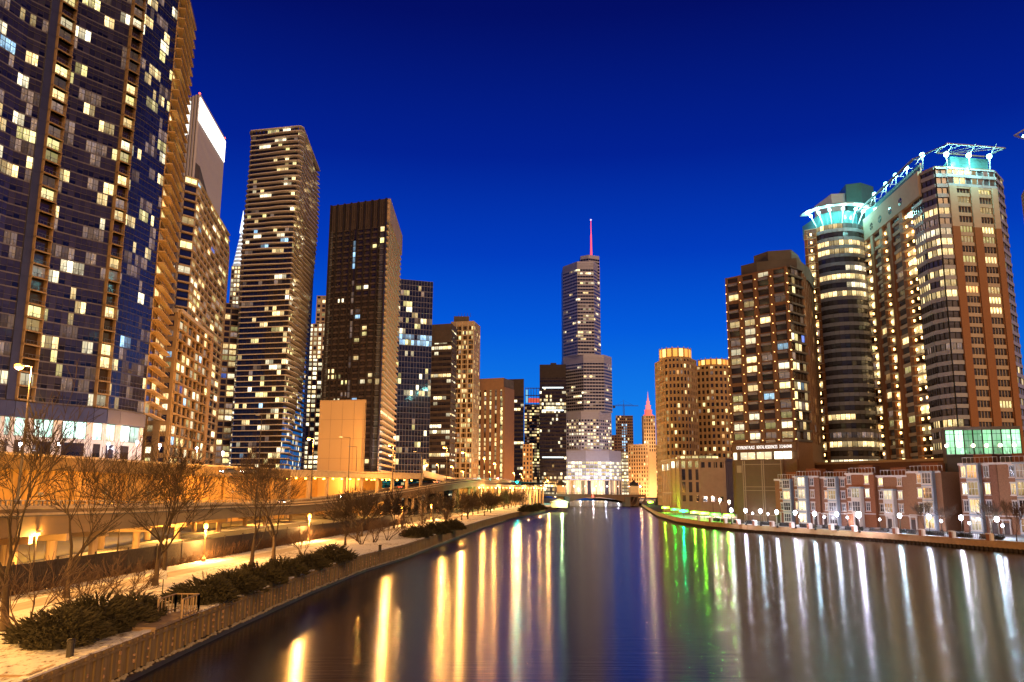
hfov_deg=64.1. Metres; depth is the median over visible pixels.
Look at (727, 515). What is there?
garden floodlight
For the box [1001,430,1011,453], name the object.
window
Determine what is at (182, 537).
snow median
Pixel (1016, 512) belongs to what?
young bare tree
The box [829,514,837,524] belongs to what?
window
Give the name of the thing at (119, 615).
juniper shrub
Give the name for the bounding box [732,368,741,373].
window
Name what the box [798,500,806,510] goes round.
window
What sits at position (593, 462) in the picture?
stepped skyscraper
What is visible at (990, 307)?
window
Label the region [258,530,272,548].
fence section
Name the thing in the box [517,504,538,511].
juniper shrub
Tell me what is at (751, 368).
window
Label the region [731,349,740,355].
window
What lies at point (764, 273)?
window
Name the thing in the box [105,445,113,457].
shop window
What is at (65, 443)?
shop window
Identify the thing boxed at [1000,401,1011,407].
window
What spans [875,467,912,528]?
townhouse
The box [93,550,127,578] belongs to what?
fence section
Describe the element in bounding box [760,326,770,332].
window
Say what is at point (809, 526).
railing pillar
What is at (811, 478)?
window
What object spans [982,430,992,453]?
window
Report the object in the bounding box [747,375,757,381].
window
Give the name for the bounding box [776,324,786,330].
window
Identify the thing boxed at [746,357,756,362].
window
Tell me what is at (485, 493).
bare tree
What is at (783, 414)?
window
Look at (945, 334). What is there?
riverfront tower
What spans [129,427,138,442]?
shop window
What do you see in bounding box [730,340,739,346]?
window
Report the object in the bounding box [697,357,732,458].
hotel tower
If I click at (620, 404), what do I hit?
tower crane
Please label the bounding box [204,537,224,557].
fence section
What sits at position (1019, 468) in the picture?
window
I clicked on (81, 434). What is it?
shop window
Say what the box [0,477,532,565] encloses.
ramp viaduct
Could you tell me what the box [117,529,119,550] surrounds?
roadside lamp
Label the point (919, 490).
window
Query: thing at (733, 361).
window
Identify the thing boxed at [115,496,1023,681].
river water
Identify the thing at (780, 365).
window
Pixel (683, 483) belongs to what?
window
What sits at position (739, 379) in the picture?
window
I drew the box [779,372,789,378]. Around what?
window
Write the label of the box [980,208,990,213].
window
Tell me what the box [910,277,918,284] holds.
window
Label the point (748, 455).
hall window
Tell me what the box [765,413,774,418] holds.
window
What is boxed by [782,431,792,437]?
window
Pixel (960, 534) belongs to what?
hedge
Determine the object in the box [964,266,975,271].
window
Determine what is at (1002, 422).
window
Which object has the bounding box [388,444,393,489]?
street lamp
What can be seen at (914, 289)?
window
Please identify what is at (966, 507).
window
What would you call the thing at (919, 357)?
window
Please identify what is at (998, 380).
window
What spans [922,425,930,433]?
window
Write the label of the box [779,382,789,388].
window
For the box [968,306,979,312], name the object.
window
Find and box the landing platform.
[132,593,199,638]
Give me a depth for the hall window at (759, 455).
255.18 m
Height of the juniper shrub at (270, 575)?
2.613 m
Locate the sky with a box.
[188,0,1023,444]
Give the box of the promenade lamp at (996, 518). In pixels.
[994,515,998,533]
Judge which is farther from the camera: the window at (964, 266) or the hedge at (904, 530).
the window at (964, 266)
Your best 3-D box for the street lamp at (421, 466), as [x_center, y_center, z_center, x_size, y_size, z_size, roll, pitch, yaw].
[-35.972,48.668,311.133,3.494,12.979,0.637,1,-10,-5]
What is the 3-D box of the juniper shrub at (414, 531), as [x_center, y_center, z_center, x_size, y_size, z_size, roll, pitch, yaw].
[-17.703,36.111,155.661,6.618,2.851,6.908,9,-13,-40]
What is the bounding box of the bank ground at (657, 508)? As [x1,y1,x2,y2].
[603,498,694,519]
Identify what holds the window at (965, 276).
in the riverfront tower at (945, 334)
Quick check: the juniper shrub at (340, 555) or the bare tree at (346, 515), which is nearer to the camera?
the juniper shrub at (340, 555)
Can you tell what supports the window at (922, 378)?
in the riverfront tower at (945, 334)
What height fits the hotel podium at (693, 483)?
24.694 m
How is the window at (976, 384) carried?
in the riverfront tower at (945, 334)
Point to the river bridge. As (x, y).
(624, 499)
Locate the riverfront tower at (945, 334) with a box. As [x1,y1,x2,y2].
[857,143,1023,459]
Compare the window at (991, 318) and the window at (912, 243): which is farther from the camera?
the window at (912, 243)
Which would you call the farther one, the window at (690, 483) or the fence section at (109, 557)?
the window at (690, 483)
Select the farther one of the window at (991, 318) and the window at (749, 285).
the window at (749, 285)
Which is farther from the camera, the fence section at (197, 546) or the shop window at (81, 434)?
the shop window at (81, 434)
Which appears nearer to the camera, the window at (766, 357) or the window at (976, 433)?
the window at (976, 433)
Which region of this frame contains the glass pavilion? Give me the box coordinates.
[941,426,1022,471]
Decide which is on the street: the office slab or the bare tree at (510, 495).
the office slab
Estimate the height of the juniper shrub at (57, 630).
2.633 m
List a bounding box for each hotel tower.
[655,346,699,504]
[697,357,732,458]
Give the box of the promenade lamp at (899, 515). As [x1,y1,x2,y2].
[897,512,901,532]
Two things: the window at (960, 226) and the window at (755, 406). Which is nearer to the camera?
the window at (960, 226)
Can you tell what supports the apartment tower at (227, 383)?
on the street
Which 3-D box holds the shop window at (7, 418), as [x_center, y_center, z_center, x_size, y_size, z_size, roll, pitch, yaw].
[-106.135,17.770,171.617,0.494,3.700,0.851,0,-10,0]
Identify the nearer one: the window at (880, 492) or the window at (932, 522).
the window at (932, 522)
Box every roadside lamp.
[33,530,42,561]
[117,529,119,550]
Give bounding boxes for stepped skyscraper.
[561,219,621,493]
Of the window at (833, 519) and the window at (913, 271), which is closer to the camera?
the window at (833, 519)
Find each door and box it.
[888,519,891,527]
[911,520,915,529]
[992,523,997,533]
[1004,523,1009,534]
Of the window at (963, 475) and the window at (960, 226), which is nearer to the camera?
the window at (963, 475)
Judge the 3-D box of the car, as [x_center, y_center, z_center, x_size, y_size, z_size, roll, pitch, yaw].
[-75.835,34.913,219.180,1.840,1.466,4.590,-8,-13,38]
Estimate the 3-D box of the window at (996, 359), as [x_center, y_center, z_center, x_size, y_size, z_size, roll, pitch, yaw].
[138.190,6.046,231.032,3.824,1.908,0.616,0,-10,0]
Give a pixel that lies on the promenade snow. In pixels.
(1012, 538)
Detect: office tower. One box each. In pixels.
[181,92,225,215]
[229,211,243,465]
[309,296,325,389]
[393,279,432,499]
[428,323,456,499]
[451,313,479,478]
[509,379,523,484]
[540,363,566,493]
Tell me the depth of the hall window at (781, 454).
250.55 m
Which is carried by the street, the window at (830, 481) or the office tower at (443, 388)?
the office tower at (443, 388)
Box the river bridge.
[532,486,645,505]
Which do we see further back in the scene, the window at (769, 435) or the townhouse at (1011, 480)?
the window at (769, 435)
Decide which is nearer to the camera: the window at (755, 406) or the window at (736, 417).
the window at (755, 406)
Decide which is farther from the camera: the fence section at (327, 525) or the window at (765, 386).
the window at (765, 386)
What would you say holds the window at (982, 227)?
in the riverfront tower at (945, 334)
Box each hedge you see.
[821,525,838,528]
[845,525,864,530]
[869,527,888,531]
[899,528,915,533]
[925,530,945,535]
[956,532,972,537]
[980,533,1004,539]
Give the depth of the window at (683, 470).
341.04 m
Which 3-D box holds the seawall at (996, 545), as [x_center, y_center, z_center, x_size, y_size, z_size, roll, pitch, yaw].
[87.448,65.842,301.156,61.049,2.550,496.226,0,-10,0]
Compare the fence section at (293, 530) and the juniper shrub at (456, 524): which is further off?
the juniper shrub at (456, 524)
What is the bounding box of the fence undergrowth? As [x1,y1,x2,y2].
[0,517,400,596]
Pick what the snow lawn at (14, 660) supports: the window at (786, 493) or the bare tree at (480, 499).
the bare tree at (480, 499)
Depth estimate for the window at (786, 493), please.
237.04 m
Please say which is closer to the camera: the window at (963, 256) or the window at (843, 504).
the window at (843, 504)
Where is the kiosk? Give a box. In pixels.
[550,498,567,507]
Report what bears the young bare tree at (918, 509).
on the promenade snow
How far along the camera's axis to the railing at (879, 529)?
189.84 m
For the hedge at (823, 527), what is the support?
on the promenade snow
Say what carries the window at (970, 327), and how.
in the riverfront tower at (945, 334)
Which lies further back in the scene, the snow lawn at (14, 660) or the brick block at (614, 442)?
the brick block at (614, 442)
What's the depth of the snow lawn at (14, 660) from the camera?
79.00 m
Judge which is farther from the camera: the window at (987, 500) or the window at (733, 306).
the window at (733, 306)
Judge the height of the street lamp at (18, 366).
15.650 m
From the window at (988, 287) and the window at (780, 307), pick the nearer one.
the window at (988, 287)
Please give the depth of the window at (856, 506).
215.93 m
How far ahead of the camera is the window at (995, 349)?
231.60 m
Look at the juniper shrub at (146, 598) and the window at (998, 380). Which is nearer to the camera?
the juniper shrub at (146, 598)
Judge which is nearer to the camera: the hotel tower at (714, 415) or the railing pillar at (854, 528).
the railing pillar at (854, 528)
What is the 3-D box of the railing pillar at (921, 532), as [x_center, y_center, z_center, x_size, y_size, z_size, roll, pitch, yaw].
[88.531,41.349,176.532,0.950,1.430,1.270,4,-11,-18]
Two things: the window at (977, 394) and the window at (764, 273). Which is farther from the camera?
the window at (764, 273)
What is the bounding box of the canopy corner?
[1014,129,1023,139]
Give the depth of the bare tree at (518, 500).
422.35 m
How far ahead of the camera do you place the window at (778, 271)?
260.21 m
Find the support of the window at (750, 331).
in the brick apartment tower at (775, 394)
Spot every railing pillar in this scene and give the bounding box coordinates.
[769,521,774,526]
[788,522,794,527]
[806,523,812,528]
[828,524,833,529]
[850,525,857,531]
[891,527,898,533]
[918,529,925,535]
[948,531,955,537]
[985,533,993,540]
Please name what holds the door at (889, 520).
in the townhouse at (892, 490)
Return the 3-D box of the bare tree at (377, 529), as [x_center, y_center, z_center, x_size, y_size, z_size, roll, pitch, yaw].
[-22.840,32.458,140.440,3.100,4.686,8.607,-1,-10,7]
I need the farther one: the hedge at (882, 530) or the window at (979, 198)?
the window at (979, 198)
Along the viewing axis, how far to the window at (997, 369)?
230.53 m
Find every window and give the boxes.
[3,417,9,434]
[13,417,23,435]
[13,440,22,451]
[33,419,52,436]
[33,441,49,453]
[61,421,85,438]
[61,442,83,455]
[92,444,99,456]
[93,423,101,439]
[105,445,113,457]
[106,424,114,440]
[120,426,129,441]
[120,446,128,458]
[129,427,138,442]
[147,425,152,430]
[159,436,164,441]
[160,425,165,430]
[682,469,684,479]
[682,482,685,491]
[688,469,691,479]
[689,482,691,491]
[695,469,698,479]
[696,482,698,491]
[728,278,737,282]
[728,285,737,291]
[729,294,737,300]
[729,303,738,309]
[729,313,738,318]
[730,322,739,327]
[730,331,739,337]
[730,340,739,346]
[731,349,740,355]
[731,358,740,364]
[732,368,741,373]
[732,377,741,383]
[732,386,742,392]
[733,396,742,401]
[733,405,742,411]
[734,414,743,420]
[734,424,743,430]
[734,434,744,439]
[740,452,754,459]
[743,275,752,279]
[743,282,752,289]
[743,292,752,298]
[744,301,753,307]
[744,310,753,316]
[745,319,754,325]
[745,328,754,334]
[745,338,755,344]
[746,347,755,353]
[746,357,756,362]
[747,366,756,372]
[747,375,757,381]
[748,385,757,391]
[748,395,757,400]
[748,404,758,410]
[749,414,758,419]
[749,423,759,429]
[750,433,759,438]
[756,452,771,458]
[758,272,767,276]
[758,280,768,286]
[759,289,768,295]
[759,298,768,304]
[759,307,769,313]
[760,317,769,323]
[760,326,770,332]
[761,336,770,342]
[761,345,771,351]
[762,355,771,360]
[762,364,772,370]
[763,374,772,380]
[763,383,773,389]
[764,393,773,399]
[764,403,774,408]
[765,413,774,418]
[765,422,775,428]
[766,432,775,438]
[773,268,783,274]
[774,276,784,283]
[774,286,784,292]
[774,451,791,458]
[775,295,785,301]
[775,304,785,311]
[776,314,786,320]
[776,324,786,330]
[777,333,787,339]
[777,343,787,349]
[778,353,788,359]
[778,362,788,368]
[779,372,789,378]
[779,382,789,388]
[780,391,790,397]
[780,402,790,407]
[781,412,791,417]
[781,422,792,427]
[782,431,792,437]
[782,480,789,488]
[782,490,790,499]
[783,501,790,510]
[783,512,790,521]
[797,477,804,486]
[797,488,805,498]
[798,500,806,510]
[799,512,806,522]
[809,477,813,485]
[810,489,814,496]
[811,502,815,510]
[827,478,835,487]
[827,489,835,499]
[828,501,836,511]
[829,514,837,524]
[839,478,844,486]
[840,490,845,497]
[841,503,846,511]
[846,475,851,484]
[847,488,850,497]
[848,501,851,510]
[851,488,859,498]
[851,500,860,511]
[864,476,868,484]
[864,488,869,497]
[865,501,870,511]
[877,477,883,486]
[878,490,882,499]
[879,503,883,512]
[883,491,892,500]
[883,502,893,513]
[896,477,902,486]
[897,490,903,499]
[898,503,904,512]
[905,211,912,219]
[906,220,913,228]
[906,229,914,237]
[907,238,914,247]
[908,248,915,256]
[909,257,916,266]
[909,267,917,275]
[909,426,915,432]
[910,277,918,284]
[910,436,916,442]
[911,286,919,295]
[911,446,917,452]
[912,296,919,304]
[913,305,920,314]
[913,315,921,323]
[914,325,922,333]
[915,334,923,343]
[915,473,920,483]
[916,344,924,353]
[917,354,924,363]
[917,364,925,373]
[917,487,921,496]
[918,374,926,383]
[919,384,927,393]
[920,394,928,403]
[921,404,929,413]
[921,473,931,484]
[921,486,932,499]
[922,415,930,423]
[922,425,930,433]
[923,435,931,444]
[923,501,933,513]
[924,445,932,454]
[924,516,934,528]
[945,431,954,453]
[954,430,963,453]
[957,189,967,192]
[958,197,968,202]
[958,206,969,212]
[959,216,970,222]
[959,465,965,477]
[960,226,971,231]
[961,236,972,241]
[961,482,967,494]
[962,246,973,251]
[962,499,968,512]
[963,256,974,261]
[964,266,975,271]
[964,430,973,453]
[965,276,976,281]
[966,286,977,292]
[966,465,977,478]
[967,296,978,302]
[967,481,979,495]
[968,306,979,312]
[968,498,979,513]
[969,317,980,322]
[970,327,981,333]
[970,515,982,531]
[971,337,982,343]
[972,348,983,353]
[973,358,984,364]
[973,430,982,453]
[974,369,985,374]
[975,379,986,385]
[976,390,987,396]
[977,400,988,406]
[978,411,989,417]
[979,198,989,203]
[979,422,990,426]
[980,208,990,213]
[981,218,992,223]
[982,227,993,233]
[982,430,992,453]
[982,465,989,477]
[983,237,994,243]
[983,482,991,495]
[984,247,995,253]
[985,257,996,262]
[985,499,991,512]
[986,267,997,273]
[987,277,998,283]
[988,287,999,293]
[989,297,1000,303]
[990,307,1001,313]
[991,318,1002,323]
[992,328,1003,334]
[992,430,1001,453]
[993,338,1004,344]
[995,349,1005,354]
[996,359,1006,365]
[997,369,1007,375]
[998,380,1008,386]
[999,390,1009,396]
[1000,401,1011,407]
[1001,412,1012,418]
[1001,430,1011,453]
[1002,422,1012,425]
[1007,464,1014,477]
[1009,482,1016,495]
[1011,429,1021,452]
[1012,500,1017,510]
[1015,464,1023,478]
[1016,480,1023,496]
[1018,499,1023,514]
[1021,517,1023,533]
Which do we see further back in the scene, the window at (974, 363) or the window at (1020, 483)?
the window at (974, 363)
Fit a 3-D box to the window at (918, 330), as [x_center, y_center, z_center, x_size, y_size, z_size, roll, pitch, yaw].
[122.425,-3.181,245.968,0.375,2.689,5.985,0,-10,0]
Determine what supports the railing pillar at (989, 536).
on the promenade snow
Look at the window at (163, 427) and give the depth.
241.45 m
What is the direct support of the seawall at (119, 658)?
on the city ground at (547, 500)
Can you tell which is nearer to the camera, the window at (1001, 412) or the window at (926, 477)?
the window at (926, 477)
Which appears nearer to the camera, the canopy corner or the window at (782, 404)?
the canopy corner
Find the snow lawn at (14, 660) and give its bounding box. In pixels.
[0,505,550,681]
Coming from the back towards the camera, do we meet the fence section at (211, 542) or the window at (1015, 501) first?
the window at (1015, 501)
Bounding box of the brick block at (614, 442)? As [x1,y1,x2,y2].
[612,435,617,450]
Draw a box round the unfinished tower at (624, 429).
[616,415,632,479]
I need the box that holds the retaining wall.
[0,451,290,527]
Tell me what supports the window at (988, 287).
in the riverfront tower at (945, 334)
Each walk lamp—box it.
[201,521,207,561]
[307,513,310,540]
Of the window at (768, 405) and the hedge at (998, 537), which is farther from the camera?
the window at (768, 405)
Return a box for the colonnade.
[452,484,545,509]
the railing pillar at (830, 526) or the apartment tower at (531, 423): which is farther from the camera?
the apartment tower at (531, 423)
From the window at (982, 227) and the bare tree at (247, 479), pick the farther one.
the window at (982, 227)
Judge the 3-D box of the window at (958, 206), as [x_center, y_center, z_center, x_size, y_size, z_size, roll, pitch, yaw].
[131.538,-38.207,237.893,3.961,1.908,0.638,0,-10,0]
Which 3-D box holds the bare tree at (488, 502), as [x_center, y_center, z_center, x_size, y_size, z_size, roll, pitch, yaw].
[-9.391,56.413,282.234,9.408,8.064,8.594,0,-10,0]
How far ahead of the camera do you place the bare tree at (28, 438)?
52.71 m
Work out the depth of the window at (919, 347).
244.80 m
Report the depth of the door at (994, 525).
186.42 m
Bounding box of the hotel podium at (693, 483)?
[660,455,734,513]
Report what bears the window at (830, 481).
in the townhouse at (833, 493)
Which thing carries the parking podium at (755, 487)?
on the promenade snow
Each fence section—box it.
[0,565,12,595]
[10,559,57,593]
[54,554,94,587]
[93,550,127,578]
[125,546,156,573]
[154,542,181,568]
[180,539,204,563]
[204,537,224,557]
[224,534,242,553]
[242,532,258,550]
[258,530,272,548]
[274,528,286,543]
[287,527,299,540]
[299,525,310,539]
[311,524,322,538]
[322,522,332,536]
[333,521,342,534]
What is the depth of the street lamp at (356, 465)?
284.79 m
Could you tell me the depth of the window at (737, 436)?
262.79 m
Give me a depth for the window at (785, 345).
255.92 m
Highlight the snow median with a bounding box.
[21,520,308,563]
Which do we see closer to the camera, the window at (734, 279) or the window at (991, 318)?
the window at (991, 318)
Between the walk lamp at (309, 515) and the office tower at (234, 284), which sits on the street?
the office tower at (234, 284)
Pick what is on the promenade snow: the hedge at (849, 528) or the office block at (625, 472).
the hedge at (849, 528)
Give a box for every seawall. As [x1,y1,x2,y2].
[8,506,560,681]
[642,504,1023,552]
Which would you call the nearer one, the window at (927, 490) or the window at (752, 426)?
the window at (927, 490)
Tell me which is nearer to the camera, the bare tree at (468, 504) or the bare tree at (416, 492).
the bare tree at (416, 492)
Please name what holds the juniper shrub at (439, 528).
on the snow lawn at (14, 660)
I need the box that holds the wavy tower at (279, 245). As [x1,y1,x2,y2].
[227,125,319,469]
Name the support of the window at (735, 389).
in the brick apartment tower at (775, 394)
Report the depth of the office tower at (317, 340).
641.66 m
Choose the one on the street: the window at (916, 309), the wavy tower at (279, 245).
the wavy tower at (279, 245)
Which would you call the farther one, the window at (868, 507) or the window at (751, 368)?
the window at (751, 368)
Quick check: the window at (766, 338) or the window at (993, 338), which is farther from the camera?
the window at (766, 338)
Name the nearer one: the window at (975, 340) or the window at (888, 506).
the window at (888, 506)
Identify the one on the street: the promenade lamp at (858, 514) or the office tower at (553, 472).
the office tower at (553, 472)
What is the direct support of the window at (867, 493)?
in the townhouse at (861, 491)
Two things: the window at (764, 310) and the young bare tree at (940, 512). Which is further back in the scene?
the window at (764, 310)
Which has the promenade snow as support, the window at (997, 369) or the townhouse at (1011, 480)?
the townhouse at (1011, 480)
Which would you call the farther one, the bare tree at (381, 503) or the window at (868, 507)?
the window at (868, 507)
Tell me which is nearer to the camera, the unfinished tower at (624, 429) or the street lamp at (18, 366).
the street lamp at (18, 366)
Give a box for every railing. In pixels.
[863,527,899,533]
[936,531,957,536]
[964,533,985,538]
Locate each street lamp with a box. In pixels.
[14,363,32,503]
[256,414,261,502]
[307,437,313,498]
[345,437,349,489]
[348,446,356,489]
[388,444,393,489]
[419,452,421,485]
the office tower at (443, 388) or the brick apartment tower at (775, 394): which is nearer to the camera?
the brick apartment tower at (775, 394)
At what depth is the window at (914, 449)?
249.39 m
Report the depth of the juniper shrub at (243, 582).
71.20 m
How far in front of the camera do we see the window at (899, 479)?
208.52 m
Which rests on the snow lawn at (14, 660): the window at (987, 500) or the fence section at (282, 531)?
the fence section at (282, 531)
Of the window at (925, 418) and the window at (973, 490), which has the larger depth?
the window at (925, 418)
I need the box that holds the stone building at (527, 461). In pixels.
[523,444,532,484]
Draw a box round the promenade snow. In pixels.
[664,513,1023,541]
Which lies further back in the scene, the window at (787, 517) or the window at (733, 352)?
the window at (733, 352)
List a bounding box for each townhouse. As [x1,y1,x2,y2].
[774,472,803,522]
[792,469,826,524]
[819,469,853,525]
[844,465,890,527]
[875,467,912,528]
[905,463,963,530]
[957,454,1002,533]
[995,453,1023,534]
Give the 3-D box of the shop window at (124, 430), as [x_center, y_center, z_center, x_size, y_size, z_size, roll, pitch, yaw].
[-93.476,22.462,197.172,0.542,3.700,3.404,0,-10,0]
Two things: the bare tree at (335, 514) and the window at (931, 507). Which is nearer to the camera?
the bare tree at (335, 514)
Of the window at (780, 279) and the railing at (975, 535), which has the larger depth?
the window at (780, 279)
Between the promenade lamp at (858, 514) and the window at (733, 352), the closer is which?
the promenade lamp at (858, 514)
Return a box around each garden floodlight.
[699,512,708,514]
[710,513,720,520]
[723,514,733,518]
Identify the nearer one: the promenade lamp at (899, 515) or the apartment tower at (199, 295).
the promenade lamp at (899, 515)
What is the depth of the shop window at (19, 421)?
174.14 m
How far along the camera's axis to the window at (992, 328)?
232.68 m
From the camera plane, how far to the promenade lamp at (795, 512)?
206.97 m
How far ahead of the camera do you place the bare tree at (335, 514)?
132.35 m
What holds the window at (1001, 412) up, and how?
in the riverfront tower at (945, 334)
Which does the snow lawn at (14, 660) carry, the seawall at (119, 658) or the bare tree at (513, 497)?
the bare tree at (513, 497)
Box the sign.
[160,570,166,599]
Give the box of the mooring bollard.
[65,638,75,657]
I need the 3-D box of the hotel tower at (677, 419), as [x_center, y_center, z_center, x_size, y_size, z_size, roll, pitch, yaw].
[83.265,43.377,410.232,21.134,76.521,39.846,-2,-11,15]
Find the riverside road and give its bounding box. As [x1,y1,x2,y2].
[17,512,460,563]
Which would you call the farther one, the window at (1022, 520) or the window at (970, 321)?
the window at (970, 321)
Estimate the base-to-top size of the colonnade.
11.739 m
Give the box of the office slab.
[478,378,513,480]
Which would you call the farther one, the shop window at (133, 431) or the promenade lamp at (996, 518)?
the shop window at (133, 431)
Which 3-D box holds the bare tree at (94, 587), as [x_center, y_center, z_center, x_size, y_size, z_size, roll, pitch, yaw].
[-29.822,17.603,57.406,2.818,4.260,7.824,-7,-13,36]
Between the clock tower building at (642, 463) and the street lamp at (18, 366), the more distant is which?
the clock tower building at (642, 463)
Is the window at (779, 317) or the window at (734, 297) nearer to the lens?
the window at (779, 317)
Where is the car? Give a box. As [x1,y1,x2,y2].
[220,468,237,473]
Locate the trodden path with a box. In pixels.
[9,508,507,611]
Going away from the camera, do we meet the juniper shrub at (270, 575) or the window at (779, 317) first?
the juniper shrub at (270, 575)
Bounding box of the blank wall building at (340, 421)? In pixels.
[317,399,365,496]
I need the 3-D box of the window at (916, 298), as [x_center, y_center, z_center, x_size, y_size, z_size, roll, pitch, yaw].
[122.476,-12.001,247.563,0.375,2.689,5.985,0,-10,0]
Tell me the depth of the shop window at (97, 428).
188.61 m
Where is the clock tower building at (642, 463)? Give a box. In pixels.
[628,394,657,497]
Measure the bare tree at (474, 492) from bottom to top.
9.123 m
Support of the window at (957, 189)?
in the riverfront tower at (945, 334)
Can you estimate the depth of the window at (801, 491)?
231.49 m
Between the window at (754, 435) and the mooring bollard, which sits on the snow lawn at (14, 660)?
the mooring bollard
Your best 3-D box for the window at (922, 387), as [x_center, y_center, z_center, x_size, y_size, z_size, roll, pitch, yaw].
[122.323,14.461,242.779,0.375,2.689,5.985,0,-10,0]
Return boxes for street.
[383,479,547,484]
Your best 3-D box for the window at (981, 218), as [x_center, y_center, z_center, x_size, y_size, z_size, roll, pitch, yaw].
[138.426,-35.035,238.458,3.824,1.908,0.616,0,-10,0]
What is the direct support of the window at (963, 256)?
in the riverfront tower at (945, 334)
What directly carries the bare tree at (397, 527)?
on the snow lawn at (14, 660)
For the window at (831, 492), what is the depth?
223.58 m
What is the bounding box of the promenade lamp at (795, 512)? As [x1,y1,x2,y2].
[793,510,796,528]
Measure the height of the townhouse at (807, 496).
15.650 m
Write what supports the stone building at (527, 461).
on the street
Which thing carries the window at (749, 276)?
in the brick apartment tower at (775, 394)
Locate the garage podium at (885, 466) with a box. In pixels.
[815,458,943,476]
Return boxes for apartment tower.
[0,0,196,459]
[168,163,229,464]
[215,303,238,465]
[304,358,322,469]
[321,198,402,501]
[524,388,539,493]
[725,250,824,513]
[800,183,882,461]
[1021,191,1023,217]
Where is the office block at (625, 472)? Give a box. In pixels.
[621,452,628,493]
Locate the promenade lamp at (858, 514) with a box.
[856,511,860,532]
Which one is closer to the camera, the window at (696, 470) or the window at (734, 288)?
the window at (734, 288)
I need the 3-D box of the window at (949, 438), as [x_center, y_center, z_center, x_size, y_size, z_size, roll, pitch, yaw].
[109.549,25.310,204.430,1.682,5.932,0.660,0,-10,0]
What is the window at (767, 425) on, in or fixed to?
in the brick apartment tower at (775, 394)
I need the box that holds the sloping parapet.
[416,470,455,481]
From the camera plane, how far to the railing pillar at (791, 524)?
210.83 m
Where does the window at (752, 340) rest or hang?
in the brick apartment tower at (775, 394)
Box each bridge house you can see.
[556,480,565,499]
[629,480,638,505]
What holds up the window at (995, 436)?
in the glass pavilion
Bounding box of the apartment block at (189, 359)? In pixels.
[141,308,213,463]
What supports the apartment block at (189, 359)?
on the street
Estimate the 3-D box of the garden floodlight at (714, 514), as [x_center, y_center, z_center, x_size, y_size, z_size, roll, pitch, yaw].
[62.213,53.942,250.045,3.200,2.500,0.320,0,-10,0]
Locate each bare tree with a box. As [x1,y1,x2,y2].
[0,360,105,631]
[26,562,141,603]
[41,428,201,597]
[74,441,195,570]
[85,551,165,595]
[141,420,241,585]
[217,439,314,558]
[219,439,305,563]
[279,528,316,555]
[313,492,378,545]
[323,488,390,539]
[338,484,384,535]
[339,513,378,544]
[355,491,395,532]
[367,518,390,542]
[378,515,404,539]
[381,486,423,528]
[392,512,408,534]
[406,485,438,521]
[406,510,432,527]
[416,490,450,521]
[427,493,464,516]
[438,510,451,521]
[444,488,476,519]
[453,493,480,518]
[464,491,479,513]
[465,491,492,513]
[474,494,497,515]
[481,490,499,511]
[481,490,499,512]
[490,491,505,509]
[496,490,511,508]
[501,491,519,507]
[506,491,520,506]
[512,490,523,506]
[519,489,528,503]
[911,501,932,529]
[932,505,958,533]
[974,500,1009,532]
[998,497,1023,540]
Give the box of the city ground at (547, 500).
[385,496,555,512]
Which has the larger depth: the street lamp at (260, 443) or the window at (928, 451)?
the window at (928, 451)
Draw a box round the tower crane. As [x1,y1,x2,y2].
[612,400,628,415]
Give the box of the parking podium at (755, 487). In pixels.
[735,460,783,521]
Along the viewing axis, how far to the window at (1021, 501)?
181.01 m
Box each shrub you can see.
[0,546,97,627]
[0,601,117,650]
[39,586,162,637]
[105,588,168,617]
[159,570,242,604]
[205,566,270,595]
[235,560,289,586]
[260,554,310,577]
[289,552,333,570]
[309,542,359,563]
[398,524,433,537]
[424,521,452,534]
[442,517,466,530]
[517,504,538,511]
[532,503,547,509]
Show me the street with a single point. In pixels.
(533, 483)

